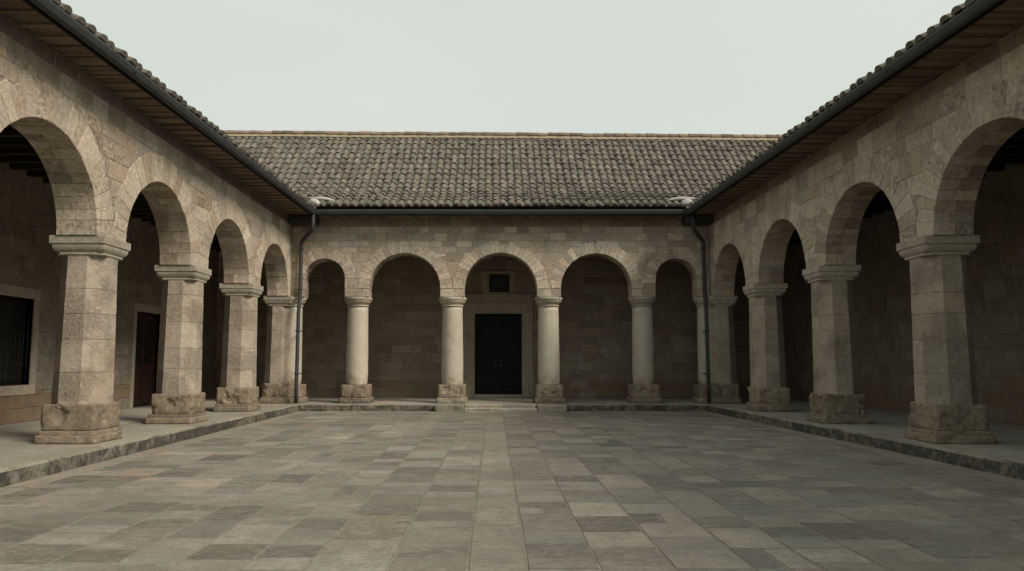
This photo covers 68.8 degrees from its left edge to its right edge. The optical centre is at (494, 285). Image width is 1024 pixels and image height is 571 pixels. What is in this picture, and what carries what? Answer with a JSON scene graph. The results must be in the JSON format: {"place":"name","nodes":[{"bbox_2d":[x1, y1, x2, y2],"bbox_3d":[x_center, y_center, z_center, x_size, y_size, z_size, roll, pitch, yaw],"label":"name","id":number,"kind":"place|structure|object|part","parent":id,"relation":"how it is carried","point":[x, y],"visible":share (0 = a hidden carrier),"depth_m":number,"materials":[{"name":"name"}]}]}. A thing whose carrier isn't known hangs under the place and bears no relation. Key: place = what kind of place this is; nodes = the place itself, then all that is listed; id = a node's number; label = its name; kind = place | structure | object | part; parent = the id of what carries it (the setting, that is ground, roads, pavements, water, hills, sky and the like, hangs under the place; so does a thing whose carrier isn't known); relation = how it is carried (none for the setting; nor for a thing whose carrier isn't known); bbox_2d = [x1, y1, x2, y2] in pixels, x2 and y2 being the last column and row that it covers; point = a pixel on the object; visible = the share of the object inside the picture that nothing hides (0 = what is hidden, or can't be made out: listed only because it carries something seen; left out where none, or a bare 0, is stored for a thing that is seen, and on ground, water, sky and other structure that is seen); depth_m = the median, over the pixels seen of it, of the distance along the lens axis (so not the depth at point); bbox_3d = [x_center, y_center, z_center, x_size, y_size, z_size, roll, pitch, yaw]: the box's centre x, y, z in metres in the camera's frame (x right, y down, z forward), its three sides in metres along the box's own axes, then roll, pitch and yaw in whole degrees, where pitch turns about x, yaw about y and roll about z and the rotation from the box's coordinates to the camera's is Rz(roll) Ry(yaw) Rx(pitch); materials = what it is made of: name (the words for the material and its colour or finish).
{"place":"outdoors","nodes":[
{"label":"outdoors","id":0,"kind":"place"},
{"bbox_2d":[0,411,1023,570],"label":"courtyard paving","id":1,"kind":"structure","parent":0,"point":[438,537],"depth_m":8.55,"materials":[{"name":"grey stone"}]},
{"bbox_2d":[465,404,536,411],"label":"stone steps","id":2,"kind":"structure","parent":1,"relation":"on","point":[500,408],"depth_m":23.80,"materials":[{"name":"grey stone"}]},
{"bbox_2d":[0,404,1023,487],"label":"kerb","id":3,"kind":"structure","parent":1,"relation":"on","point":[23,469],"depth_m":13.95,"materials":[{"name":"grey stone"}]},
{"bbox_2d":[536,404,566,411],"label":"step block","id":4,"kind":"structure","parent":1,"relation":"on","point":[551,407],"depth_m":23.75,"materials":[{"name":"stone"}]},
{"bbox_2d":[0,397,1023,462],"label":"walkway","id":5,"kind":"structure","parent":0,"point":[16,441],"depth_m":16.66,"materials":[{"name":"grey stone"}]},
{"bbox_2d":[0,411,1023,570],"bbox_3d":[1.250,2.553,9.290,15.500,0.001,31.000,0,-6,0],"label":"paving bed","id":6,"kind":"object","parent":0,"point":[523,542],"visible":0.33,"depth_m":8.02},
{"bbox_2d":[434,404,464,411],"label":"step block","id":7,"kind":"structure","parent":6,"relation":"on","point":[449,407],"depth_m":23.76,"materials":[{"name":"stone"}]},
{"bbox_2d":[61,0,964,134],"label":"sky","id":8,"kind":"structure","parent":0,"point":[762,67],"materials":[{"name":"white"}]},
{"label":"ground","id":9,"kind":"structure","parent":0,"visible":0},
{"bbox_2d":[0,0,316,443],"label":"arcaded range","id":10,"kind":"structure","parent":9,"relation":"on","point":[131,188],"depth_m":16.59,"materials":[{"name":"stone"}]},
{"bbox_2d":[0,284,40,395],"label":"window","id":11,"kind":"structure","parent":10,"relation":"in","point":[13,311],"depth_m":17.05,"materials":[{"name":"stone"}]},
{"bbox_3d":[-10.912,2.163,23.160,0.375,3.118,2.000,0,-6,0],"label":"door","id":12,"kind":"part","parent":10,"relation":"part of","materials":[{"name":"wood"}]},
{"bbox_2d":[211,130,810,402],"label":"arcaded range","id":13,"kind":"structure","parent":9,"relation":"on","point":[462,267],"depth_m":28.12,"materials":[{"name":"stone"}]},
{"bbox_3d":[0.160,2.321,28.989,2.880,3.978,0.450,0,-6,0],"label":"door","id":14,"kind":"part","parent":13,"relation":"part of","materials":[{"name":"wood"}]},
{"bbox_2d":[685,0,1023,443],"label":"arcaded range","id":15,"kind":"structure","parent":9,"relation":"on","point":[892,278],"depth_m":16.56,"materials":[{"name":"stone"}]}
]}

